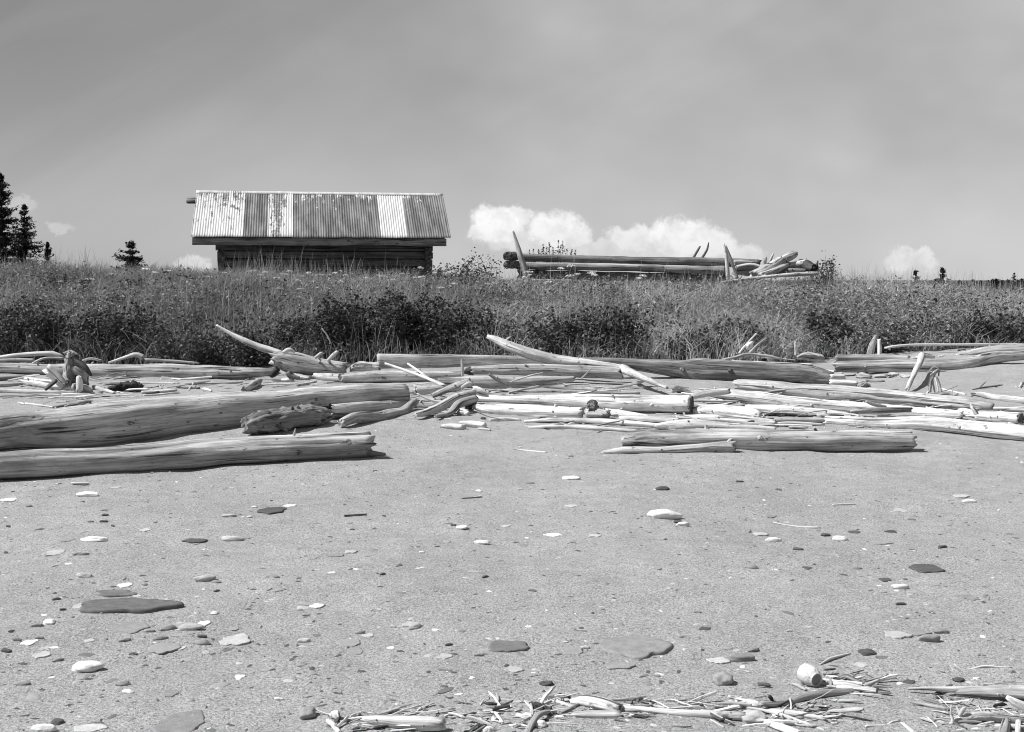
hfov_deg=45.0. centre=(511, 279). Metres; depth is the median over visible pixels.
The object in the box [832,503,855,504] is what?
driftwood stick
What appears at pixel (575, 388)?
driftwood stick
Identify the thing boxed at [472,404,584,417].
driftwood log
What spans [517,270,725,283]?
wall log
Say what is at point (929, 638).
stone
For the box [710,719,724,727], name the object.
driftwood stick
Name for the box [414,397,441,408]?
driftwood log
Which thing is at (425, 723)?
driftwood billet
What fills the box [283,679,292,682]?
stone
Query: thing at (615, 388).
pale litter
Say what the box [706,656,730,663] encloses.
stone
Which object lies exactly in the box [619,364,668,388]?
driftwood log
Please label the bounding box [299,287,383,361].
leafy shrub
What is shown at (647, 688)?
stone
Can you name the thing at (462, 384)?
driftwood log
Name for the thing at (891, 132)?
sky
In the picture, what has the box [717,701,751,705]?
driftwood stick
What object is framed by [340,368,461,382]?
driftwood log
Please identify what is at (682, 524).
stone
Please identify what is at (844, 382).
driftwood log
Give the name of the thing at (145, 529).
stone
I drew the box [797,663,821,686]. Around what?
can
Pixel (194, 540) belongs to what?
slate
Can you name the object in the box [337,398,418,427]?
driftwood log
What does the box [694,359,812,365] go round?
driftwood pole
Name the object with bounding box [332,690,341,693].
stone
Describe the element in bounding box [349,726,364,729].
driftwood stick
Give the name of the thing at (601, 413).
driftwood log
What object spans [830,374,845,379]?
driftwood log
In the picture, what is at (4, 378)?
driftwood pole
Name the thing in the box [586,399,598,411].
burl
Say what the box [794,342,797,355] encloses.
stake
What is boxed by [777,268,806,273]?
fallen log
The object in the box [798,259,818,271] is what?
fallen log
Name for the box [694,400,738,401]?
driftwood stick
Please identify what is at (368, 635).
stone
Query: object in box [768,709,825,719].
driftwood stick
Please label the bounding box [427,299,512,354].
leafy shrub
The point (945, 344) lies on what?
driftwood pole
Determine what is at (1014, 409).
driftwood stick
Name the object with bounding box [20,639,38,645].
stone
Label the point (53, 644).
stone
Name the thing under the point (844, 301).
leafy herbs
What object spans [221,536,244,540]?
stone
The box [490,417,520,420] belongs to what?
driftwood stick
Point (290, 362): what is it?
root log
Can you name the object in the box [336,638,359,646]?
stone
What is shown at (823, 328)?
leafy shrub
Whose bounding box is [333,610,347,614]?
stone
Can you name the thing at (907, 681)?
stone
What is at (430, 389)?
driftwood log
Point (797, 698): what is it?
driftwood branch
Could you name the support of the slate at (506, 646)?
on the ground at (810, 498)
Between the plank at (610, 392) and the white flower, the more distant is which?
the white flower
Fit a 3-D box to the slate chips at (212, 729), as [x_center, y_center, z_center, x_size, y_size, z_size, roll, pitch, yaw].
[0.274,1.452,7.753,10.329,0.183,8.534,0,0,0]
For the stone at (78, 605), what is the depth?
5.67 m
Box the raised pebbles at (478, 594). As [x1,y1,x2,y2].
[0,414,1023,731]
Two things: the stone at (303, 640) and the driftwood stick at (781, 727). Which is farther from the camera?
the stone at (303, 640)
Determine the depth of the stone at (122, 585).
6.05 m
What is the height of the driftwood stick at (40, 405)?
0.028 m
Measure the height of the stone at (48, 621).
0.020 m
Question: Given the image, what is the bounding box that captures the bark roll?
[107,380,144,391]
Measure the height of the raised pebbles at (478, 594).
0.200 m
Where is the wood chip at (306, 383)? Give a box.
[296,380,316,385]
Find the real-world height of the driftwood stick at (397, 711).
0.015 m
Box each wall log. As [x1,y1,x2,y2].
[515,262,725,274]
[517,254,761,266]
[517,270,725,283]
[731,266,757,275]
[733,259,758,265]
[736,263,760,267]
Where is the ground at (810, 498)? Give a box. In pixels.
[0,280,1023,731]
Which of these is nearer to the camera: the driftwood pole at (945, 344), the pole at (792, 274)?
the driftwood pole at (945, 344)
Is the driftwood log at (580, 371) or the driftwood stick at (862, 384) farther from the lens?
the driftwood log at (580, 371)
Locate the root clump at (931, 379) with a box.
[927,366,941,392]
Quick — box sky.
[0,0,1023,279]
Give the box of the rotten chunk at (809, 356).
[796,352,824,361]
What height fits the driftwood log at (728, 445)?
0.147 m
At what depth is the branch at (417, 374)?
13.89 m
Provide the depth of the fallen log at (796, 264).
26.32 m
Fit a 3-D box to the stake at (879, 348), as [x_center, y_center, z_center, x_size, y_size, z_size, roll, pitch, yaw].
[4.965,0.929,16.701,0.054,0.254,0.059,0,0,-27]
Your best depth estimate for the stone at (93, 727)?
4.08 m
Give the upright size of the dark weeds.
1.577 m
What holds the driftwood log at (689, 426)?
on the ground at (810, 498)
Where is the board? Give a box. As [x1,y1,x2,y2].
[42,364,65,388]
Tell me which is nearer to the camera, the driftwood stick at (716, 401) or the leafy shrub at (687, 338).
the driftwood stick at (716, 401)
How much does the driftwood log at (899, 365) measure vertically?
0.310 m
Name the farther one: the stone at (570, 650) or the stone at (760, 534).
the stone at (760, 534)
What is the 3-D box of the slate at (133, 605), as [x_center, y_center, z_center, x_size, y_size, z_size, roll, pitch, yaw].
[-1.736,1.495,5.624,0.478,0.041,0.233,0,0,0]
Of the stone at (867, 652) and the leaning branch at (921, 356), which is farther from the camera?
the leaning branch at (921, 356)
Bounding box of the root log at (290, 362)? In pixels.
[216,324,350,378]
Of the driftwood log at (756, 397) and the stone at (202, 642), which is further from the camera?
the driftwood log at (756, 397)
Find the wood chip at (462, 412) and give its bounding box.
[457,408,469,415]
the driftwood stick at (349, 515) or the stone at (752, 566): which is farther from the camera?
the driftwood stick at (349, 515)
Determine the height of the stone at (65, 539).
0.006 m
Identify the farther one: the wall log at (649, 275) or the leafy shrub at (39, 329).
the wall log at (649, 275)
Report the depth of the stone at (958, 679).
4.67 m
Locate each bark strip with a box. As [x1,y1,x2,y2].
[529,701,552,710]
[761,412,812,416]
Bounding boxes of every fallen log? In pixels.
[749,251,797,281]
[759,263,788,275]
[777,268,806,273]
[789,259,806,267]
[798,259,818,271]
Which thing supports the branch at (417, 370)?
attached to the branch at (417, 374)
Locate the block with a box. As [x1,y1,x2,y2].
[816,413,829,417]
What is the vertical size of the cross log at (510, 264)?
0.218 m
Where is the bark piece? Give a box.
[837,674,864,683]
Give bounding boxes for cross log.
[503,251,517,260]
[503,260,518,268]
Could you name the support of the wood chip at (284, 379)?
on the ground at (810, 498)
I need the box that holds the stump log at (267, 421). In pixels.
[240,404,333,434]
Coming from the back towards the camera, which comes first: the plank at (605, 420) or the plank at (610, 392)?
the plank at (610, 392)
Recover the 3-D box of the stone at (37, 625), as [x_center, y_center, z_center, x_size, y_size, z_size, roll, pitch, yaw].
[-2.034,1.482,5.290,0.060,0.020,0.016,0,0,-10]
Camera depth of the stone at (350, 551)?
6.74 m
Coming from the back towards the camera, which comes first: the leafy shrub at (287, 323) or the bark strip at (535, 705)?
the leafy shrub at (287, 323)
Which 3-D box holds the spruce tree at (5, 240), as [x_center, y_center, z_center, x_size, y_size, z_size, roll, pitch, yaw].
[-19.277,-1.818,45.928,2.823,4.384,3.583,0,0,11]
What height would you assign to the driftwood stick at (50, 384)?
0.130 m
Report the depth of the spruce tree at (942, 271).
59.91 m
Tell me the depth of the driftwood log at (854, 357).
16.55 m
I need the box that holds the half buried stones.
[5,459,989,731]
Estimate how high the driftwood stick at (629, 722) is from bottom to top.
0.019 m
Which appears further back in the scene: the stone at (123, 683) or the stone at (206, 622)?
the stone at (206, 622)
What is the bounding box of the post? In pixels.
[76,375,82,392]
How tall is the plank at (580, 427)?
0.052 m
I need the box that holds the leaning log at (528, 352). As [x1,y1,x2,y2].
[486,335,620,366]
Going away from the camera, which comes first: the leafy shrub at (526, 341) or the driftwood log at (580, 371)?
the driftwood log at (580, 371)
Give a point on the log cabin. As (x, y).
(409, 231)
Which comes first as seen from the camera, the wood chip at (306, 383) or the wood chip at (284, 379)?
the wood chip at (306, 383)
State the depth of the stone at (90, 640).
5.11 m
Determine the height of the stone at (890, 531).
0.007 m
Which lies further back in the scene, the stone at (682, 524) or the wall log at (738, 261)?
the wall log at (738, 261)
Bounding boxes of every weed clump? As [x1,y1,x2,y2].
[422,261,461,281]
[452,247,506,288]
[806,250,847,286]
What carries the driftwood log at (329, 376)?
on the ground at (810, 498)
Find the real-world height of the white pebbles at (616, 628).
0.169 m
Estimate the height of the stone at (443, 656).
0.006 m
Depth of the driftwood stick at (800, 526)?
7.56 m
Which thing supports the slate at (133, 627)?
on the ground at (810, 498)
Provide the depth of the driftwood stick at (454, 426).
11.52 m
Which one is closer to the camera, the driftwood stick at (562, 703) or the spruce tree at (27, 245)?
the driftwood stick at (562, 703)
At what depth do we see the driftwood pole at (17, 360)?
16.88 m
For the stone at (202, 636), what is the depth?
5.13 m
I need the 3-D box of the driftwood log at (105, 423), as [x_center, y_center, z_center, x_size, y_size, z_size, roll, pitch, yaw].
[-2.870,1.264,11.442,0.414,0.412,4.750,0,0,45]
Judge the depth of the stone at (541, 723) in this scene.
4.07 m
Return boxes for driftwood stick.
[0,382,22,386]
[0,388,74,393]
[0,394,38,396]
[25,403,56,407]
[32,357,64,363]
[43,379,57,390]
[52,403,72,407]
[82,358,101,361]
[92,385,115,393]
[97,381,179,383]
[108,352,145,362]
[143,391,179,395]
[176,386,199,388]
[184,381,242,384]
[326,719,340,731]
[340,718,361,721]
[344,513,366,516]
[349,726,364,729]
[377,709,409,712]
[441,423,466,428]
[459,421,486,427]
[461,359,463,376]
[469,723,480,731]
[474,410,505,419]
[475,722,491,731]
[488,373,507,386]
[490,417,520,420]
[494,712,517,725]
[510,372,542,382]
[514,448,546,452]
[542,703,579,719]
[543,386,620,391]
[545,699,574,708]
[603,408,648,416]
[613,717,690,726]
[644,698,668,707]
[649,702,717,704]
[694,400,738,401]
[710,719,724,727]
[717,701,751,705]
[723,353,781,359]
[738,333,756,353]
[742,706,824,729]
[749,337,767,352]
[764,721,801,731]
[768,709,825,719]
[773,522,820,527]
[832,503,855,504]
[858,382,870,386]
[865,379,884,382]
[865,400,886,406]
[900,722,915,731]
[921,698,946,705]
[970,404,978,414]
[981,681,1023,684]
[993,407,1023,411]
[1015,719,1020,731]
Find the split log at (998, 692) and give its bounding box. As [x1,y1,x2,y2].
[907,685,1023,700]
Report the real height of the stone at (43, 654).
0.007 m
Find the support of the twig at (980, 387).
on the ground at (810, 498)
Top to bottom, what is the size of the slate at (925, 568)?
0.017 m
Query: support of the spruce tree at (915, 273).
on the ground at (810, 498)
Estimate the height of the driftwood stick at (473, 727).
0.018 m
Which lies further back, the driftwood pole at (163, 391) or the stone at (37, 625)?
the driftwood pole at (163, 391)
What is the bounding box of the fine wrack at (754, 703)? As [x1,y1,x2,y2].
[316,671,1023,730]
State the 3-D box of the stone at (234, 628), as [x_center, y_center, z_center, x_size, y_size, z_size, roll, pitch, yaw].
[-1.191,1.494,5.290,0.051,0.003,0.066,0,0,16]
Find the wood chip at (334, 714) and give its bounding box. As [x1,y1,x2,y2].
[328,710,340,719]
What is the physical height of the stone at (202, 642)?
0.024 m
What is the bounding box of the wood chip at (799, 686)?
[791,682,806,690]
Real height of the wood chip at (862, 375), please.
0.098 m
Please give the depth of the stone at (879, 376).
15.37 m
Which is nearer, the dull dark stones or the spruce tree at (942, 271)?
the dull dark stones
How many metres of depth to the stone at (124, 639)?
5.09 m
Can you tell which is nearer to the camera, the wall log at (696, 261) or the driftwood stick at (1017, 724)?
the driftwood stick at (1017, 724)
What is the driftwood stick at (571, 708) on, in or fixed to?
on the ground at (810, 498)
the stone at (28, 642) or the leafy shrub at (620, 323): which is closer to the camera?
the stone at (28, 642)
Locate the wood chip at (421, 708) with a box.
[416,703,427,711]
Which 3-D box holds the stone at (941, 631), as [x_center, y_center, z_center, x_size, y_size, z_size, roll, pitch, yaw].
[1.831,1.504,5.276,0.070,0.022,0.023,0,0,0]
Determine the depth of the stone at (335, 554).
6.66 m
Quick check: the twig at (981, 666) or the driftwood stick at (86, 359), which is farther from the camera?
the driftwood stick at (86, 359)
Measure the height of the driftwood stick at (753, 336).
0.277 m
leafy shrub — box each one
[0,291,103,361]
[57,298,178,363]
[144,317,224,364]
[211,319,290,367]
[258,310,331,355]
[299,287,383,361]
[363,287,462,353]
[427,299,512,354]
[479,319,541,354]
[518,307,591,353]
[560,300,658,357]
[654,320,738,359]
[707,311,779,358]
[793,300,854,356]
[840,314,916,352]
[878,306,965,348]
[945,300,1023,346]
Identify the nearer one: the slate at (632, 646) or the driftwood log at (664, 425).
the slate at (632, 646)
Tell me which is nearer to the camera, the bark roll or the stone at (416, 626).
the stone at (416, 626)
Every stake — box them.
[512,230,530,284]
[693,242,708,257]
[723,243,729,279]
[725,245,738,278]
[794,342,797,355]
[867,335,876,353]
[877,339,881,353]
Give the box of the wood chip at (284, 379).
[281,377,294,381]
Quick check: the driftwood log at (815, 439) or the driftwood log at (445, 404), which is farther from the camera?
the driftwood log at (445, 404)
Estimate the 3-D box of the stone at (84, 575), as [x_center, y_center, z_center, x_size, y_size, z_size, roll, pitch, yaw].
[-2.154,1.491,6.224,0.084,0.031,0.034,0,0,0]
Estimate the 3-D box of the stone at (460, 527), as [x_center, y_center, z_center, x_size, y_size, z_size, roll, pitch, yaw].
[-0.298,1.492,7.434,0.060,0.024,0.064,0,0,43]
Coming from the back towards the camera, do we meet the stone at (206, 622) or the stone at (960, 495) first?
the stone at (960, 495)
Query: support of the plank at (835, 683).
on the ground at (810, 498)
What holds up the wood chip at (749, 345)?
on the driftwood stick at (753, 336)
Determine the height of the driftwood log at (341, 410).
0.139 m
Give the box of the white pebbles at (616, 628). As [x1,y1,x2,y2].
[4,430,1022,728]
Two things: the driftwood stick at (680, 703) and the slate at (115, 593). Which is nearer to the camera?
the driftwood stick at (680, 703)
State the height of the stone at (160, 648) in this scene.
0.007 m
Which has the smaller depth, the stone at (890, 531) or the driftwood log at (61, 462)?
the stone at (890, 531)
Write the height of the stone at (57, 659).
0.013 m
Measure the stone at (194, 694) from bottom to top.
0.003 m
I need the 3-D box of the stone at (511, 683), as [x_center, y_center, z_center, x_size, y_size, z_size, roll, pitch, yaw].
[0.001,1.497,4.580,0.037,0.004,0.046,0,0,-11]
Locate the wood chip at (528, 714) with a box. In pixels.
[520,712,533,719]
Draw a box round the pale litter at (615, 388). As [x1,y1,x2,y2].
[3,351,1023,432]
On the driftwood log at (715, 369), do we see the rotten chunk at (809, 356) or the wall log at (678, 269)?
the rotten chunk at (809, 356)
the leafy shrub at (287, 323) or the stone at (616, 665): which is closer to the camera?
the stone at (616, 665)
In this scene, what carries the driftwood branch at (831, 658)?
on the ground at (810, 498)
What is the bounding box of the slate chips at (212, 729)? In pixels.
[18,445,1023,731]
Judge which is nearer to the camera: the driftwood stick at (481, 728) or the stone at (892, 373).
the driftwood stick at (481, 728)
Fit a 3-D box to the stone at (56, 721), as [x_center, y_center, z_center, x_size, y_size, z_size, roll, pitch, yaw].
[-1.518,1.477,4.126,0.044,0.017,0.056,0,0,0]
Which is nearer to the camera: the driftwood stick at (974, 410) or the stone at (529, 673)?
the stone at (529, 673)
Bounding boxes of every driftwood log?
[0,362,280,378]
[0,384,409,451]
[0,428,384,478]
[21,377,75,389]
[241,378,262,391]
[312,373,343,381]
[331,399,410,417]
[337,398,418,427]
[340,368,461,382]
[349,361,380,371]
[413,390,476,416]
[414,384,444,393]
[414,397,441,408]
[431,378,471,397]
[434,395,478,417]
[437,376,575,388]
[464,363,623,378]
[472,386,489,396]
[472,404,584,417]
[476,394,693,412]
[576,357,833,383]
[585,407,610,418]
[601,438,736,453]
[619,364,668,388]
[620,425,917,451]
[654,419,736,429]
[668,424,775,429]
[678,414,776,423]
[689,387,730,398]
[692,404,762,417]
[699,388,963,418]
[732,379,994,410]
[745,404,859,416]
[774,417,824,422]
[823,416,1023,440]
[829,380,857,386]
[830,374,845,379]
[831,350,1023,372]
[834,354,909,360]
[956,344,1023,354]
[958,408,974,417]
[971,392,1023,403]
[975,411,1023,423]
[998,717,1012,731]
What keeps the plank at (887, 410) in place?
on the ground at (810, 498)
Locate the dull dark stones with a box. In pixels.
[4,466,1010,731]
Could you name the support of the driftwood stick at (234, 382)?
on the ground at (810, 498)
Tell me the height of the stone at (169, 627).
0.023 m
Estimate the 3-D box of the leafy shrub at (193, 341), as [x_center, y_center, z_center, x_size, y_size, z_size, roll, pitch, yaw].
[-4.549,0.929,17.607,1.368,0.784,1.250,0,0,15]
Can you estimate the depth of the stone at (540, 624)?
5.39 m
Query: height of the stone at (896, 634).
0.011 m
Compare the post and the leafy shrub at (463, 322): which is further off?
the leafy shrub at (463, 322)
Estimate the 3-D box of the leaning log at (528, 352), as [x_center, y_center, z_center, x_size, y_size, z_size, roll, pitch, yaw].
[0.492,0.921,15.604,1.827,0.411,0.221,0,0,21]
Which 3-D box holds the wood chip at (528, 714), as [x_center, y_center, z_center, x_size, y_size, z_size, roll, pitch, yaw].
[0.049,1.472,4.165,0.051,0.027,0.028,0,0,24]
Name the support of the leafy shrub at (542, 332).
on the ground at (810, 498)
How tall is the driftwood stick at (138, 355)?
0.156 m
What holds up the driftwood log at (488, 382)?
on the ground at (810, 498)
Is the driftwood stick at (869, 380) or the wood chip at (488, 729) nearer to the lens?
the wood chip at (488, 729)
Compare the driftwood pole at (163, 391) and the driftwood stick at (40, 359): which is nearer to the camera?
the driftwood pole at (163, 391)
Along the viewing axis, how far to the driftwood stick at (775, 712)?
4.24 m
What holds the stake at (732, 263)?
on the ground at (810, 498)
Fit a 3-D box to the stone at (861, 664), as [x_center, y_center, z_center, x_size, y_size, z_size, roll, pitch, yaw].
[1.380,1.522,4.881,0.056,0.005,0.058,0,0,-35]
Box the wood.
[953,278,1023,291]
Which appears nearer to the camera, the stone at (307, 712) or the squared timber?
the stone at (307, 712)
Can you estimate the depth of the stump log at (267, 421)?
11.27 m
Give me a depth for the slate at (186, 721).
4.12 m
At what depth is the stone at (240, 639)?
5.11 m
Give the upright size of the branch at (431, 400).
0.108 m
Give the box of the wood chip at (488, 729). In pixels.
[482,726,497,731]
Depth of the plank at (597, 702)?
4.29 m
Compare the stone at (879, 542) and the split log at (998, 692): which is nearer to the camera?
the split log at (998, 692)
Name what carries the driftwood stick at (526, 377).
on the ground at (810, 498)
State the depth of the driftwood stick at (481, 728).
4.03 m
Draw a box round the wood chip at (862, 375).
[855,372,871,378]
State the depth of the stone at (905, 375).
15.24 m
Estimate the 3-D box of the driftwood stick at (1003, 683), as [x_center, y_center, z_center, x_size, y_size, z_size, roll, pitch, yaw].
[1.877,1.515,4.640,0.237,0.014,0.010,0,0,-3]
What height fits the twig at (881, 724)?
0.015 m
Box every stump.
[61,349,91,389]
[75,384,92,392]
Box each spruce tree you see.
[0,173,33,268]
[9,204,46,265]
[43,241,53,269]
[112,240,147,273]
[912,268,918,289]
[932,267,954,289]
[1007,272,1017,289]
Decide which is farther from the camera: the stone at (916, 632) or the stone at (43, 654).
the stone at (916, 632)
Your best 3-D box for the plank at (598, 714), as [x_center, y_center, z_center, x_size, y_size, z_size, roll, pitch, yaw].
[0.285,1.482,4.210,0.176,0.022,0.039,0,0,0]
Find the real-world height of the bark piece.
0.031 m
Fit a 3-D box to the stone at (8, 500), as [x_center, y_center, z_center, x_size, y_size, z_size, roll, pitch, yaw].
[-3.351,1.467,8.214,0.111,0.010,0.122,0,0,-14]
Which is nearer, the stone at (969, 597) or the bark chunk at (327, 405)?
the stone at (969, 597)
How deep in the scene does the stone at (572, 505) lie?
8.12 m
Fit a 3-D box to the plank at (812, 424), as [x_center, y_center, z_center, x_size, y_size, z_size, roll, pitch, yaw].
[2.641,1.357,11.599,0.608,0.044,0.055,0,0,-7]
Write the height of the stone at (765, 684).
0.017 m
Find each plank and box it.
[524,418,655,426]
[528,424,642,431]
[562,391,640,393]
[570,695,622,710]
[571,710,621,717]
[619,416,678,422]
[768,422,824,425]
[832,681,863,685]
[850,407,912,412]
[1006,695,1023,710]
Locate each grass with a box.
[0,256,1022,299]
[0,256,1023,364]
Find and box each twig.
[865,720,899,726]
[954,663,1011,668]
[972,382,1002,389]
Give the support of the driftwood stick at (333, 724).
on the ground at (810, 498)
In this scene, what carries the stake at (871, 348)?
on the ground at (810, 498)
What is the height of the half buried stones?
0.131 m
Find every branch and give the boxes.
[385,363,446,385]
[407,363,427,376]
[416,393,439,402]
[524,709,556,731]
[758,678,880,706]
[819,653,850,664]
[905,352,934,390]
[948,705,1023,723]
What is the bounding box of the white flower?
[524,271,532,298]
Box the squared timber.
[376,354,545,368]
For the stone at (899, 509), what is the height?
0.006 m
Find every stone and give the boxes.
[0,498,16,501]
[0,648,11,652]
[12,681,30,685]
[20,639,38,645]
[30,623,43,626]
[30,724,56,731]
[32,651,50,658]
[38,646,49,649]
[43,619,54,624]
[45,549,65,555]
[46,642,58,646]
[51,718,63,725]
[53,658,64,661]
[59,538,75,541]
[71,482,88,484]
[71,661,103,671]
[72,603,81,607]
[74,723,107,731]
[76,491,98,496]
[76,572,92,577]
[80,536,107,541]
[84,638,94,641]
[115,681,130,685]
[117,583,132,587]
[118,638,131,641]
[122,689,134,693]
[139,528,150,531]
[147,643,181,653]
[152,636,168,639]
[160,625,176,630]
[163,690,178,696]
[177,623,203,630]
[189,692,200,696]
[193,574,215,581]
[193,639,210,644]
[197,634,206,637]
[198,620,210,624]
[219,633,250,645]
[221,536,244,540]
[222,514,236,516]
[227,626,238,630]
[257,507,286,514]
[266,574,278,577]
[283,504,296,506]
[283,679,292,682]
[297,638,310,642]
[299,706,315,719]
[309,603,324,608]
[325,553,343,556]
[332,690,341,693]
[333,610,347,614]
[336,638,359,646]
[345,550,357,553]
[348,648,362,654]
[362,633,373,636]
[402,621,418,626]
[408,623,422,629]
[436,653,452,658]
[456,525,467,529]
[474,540,489,544]
[474,653,484,655]
[504,666,523,672]
[507,681,516,685]
[525,671,538,676]
[535,623,545,626]
[535,720,546,727]
[539,680,553,685]
[543,533,560,536]
[561,646,582,653]
[562,476,579,479]
[565,504,577,507]
[589,534,601,536]
[604,662,635,669]
[639,686,651,690]
[647,509,682,518]
[655,486,669,489]
[676,522,689,525]
[699,626,710,629]
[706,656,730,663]
[712,672,733,685]
[729,653,754,661]
[741,710,766,723]
[744,565,757,568]
[748,648,759,651]
[753,532,767,535]
[757,682,770,686]
[765,537,781,541]
[832,536,848,540]
[848,530,859,533]
[853,662,868,667]
[858,648,876,655]
[864,540,893,544]
[874,374,886,377]
[878,578,891,581]
[884,530,896,532]
[884,631,912,638]
[888,372,898,375]
[891,584,908,588]
[893,508,907,511]
[899,374,909,377]
[903,679,914,683]
[905,628,931,636]
[916,634,940,641]
[933,629,949,633]
[952,677,964,681]
[953,494,969,497]
[955,595,979,599]
[962,499,976,502]
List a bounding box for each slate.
[80,597,184,613]
[95,590,136,596]
[110,622,149,633]
[151,710,204,731]
[182,538,207,542]
[488,640,529,652]
[598,634,672,658]
[909,564,944,572]
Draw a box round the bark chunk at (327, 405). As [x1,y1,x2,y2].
[311,403,332,408]
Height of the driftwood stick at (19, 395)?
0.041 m
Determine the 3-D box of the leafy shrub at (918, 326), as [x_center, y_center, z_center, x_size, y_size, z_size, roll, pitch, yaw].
[6.067,0.781,18.328,1.246,0.740,1.196,0,0,9]
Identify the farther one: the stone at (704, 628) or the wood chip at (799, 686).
the stone at (704, 628)
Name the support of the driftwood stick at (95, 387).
on the ground at (810, 498)
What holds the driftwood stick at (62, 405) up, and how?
on the ground at (810, 498)
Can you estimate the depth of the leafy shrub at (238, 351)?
17.23 m
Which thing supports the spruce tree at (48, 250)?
on the ground at (810, 498)
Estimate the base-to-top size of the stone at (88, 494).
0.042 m
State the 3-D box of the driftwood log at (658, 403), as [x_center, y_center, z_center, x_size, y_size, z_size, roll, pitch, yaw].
[0.685,1.270,12.939,2.448,0.197,0.237,0,0,22]
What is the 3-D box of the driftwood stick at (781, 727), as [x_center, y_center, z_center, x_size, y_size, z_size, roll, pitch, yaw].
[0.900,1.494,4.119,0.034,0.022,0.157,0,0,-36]
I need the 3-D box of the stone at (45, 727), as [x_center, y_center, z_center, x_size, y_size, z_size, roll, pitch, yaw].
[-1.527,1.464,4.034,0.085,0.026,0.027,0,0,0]
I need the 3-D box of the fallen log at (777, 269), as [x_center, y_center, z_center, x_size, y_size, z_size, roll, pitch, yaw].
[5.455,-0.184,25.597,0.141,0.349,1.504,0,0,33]
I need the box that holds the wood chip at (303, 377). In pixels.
[295,373,309,379]
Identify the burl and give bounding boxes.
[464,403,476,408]
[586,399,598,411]
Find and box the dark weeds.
[0,265,1023,360]
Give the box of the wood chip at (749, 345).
[745,341,753,349]
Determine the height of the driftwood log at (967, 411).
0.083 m
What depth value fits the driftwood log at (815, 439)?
10.26 m
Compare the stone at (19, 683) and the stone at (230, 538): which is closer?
the stone at (19, 683)
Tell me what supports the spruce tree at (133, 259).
on the ground at (810, 498)
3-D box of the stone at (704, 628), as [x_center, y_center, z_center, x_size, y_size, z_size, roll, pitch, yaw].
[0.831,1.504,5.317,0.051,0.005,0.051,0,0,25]
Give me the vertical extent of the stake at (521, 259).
1.140 m
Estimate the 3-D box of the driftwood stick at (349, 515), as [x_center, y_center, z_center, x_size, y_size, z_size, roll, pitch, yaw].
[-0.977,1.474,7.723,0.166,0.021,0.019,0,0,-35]
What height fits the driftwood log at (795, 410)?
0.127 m
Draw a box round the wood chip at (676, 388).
[671,385,690,392]
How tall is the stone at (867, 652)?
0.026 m
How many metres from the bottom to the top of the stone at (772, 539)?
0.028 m
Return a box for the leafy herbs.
[0,257,1023,362]
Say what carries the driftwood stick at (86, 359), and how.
on the ground at (810, 498)
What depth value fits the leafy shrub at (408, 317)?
17.95 m
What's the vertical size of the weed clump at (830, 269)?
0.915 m
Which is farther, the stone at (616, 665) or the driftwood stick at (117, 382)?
the driftwood stick at (117, 382)
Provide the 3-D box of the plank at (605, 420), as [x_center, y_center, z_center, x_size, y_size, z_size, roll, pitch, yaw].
[0.804,1.364,11.791,1.419,0.077,0.114,0,0,16]
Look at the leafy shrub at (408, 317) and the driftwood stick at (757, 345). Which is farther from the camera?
the leafy shrub at (408, 317)
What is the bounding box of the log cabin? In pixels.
[186,190,450,280]
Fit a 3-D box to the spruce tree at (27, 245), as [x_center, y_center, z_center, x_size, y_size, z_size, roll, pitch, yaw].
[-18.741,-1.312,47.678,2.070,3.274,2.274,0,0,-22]
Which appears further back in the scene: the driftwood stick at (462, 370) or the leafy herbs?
the leafy herbs
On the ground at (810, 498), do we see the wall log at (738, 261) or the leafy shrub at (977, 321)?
the leafy shrub at (977, 321)
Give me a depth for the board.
14.28 m
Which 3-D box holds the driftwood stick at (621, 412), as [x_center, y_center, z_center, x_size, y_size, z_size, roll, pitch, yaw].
[1.125,1.341,12.299,0.508,0.090,0.081,0,0,29]
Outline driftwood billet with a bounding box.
[360,715,446,730]
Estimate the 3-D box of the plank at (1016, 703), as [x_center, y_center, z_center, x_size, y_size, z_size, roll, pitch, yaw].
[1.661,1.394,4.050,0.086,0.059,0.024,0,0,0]
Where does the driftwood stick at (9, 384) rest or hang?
on the ground at (810, 498)
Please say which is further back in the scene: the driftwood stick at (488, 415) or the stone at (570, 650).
the driftwood stick at (488, 415)
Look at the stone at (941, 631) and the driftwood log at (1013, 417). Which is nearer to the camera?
the stone at (941, 631)
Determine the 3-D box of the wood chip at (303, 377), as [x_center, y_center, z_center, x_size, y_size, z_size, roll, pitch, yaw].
[-2.683,1.243,15.672,0.324,0.092,0.091,0,0,41]
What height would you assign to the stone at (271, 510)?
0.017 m
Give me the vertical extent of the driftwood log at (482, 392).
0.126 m
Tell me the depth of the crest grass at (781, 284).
23.66 m
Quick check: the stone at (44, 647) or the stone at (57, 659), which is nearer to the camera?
the stone at (57, 659)
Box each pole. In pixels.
[0,351,65,358]
[0,358,34,362]
[0,374,30,380]
[141,389,176,393]
[144,358,198,363]
[621,705,745,720]
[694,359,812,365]
[722,271,819,282]
[884,343,1021,348]

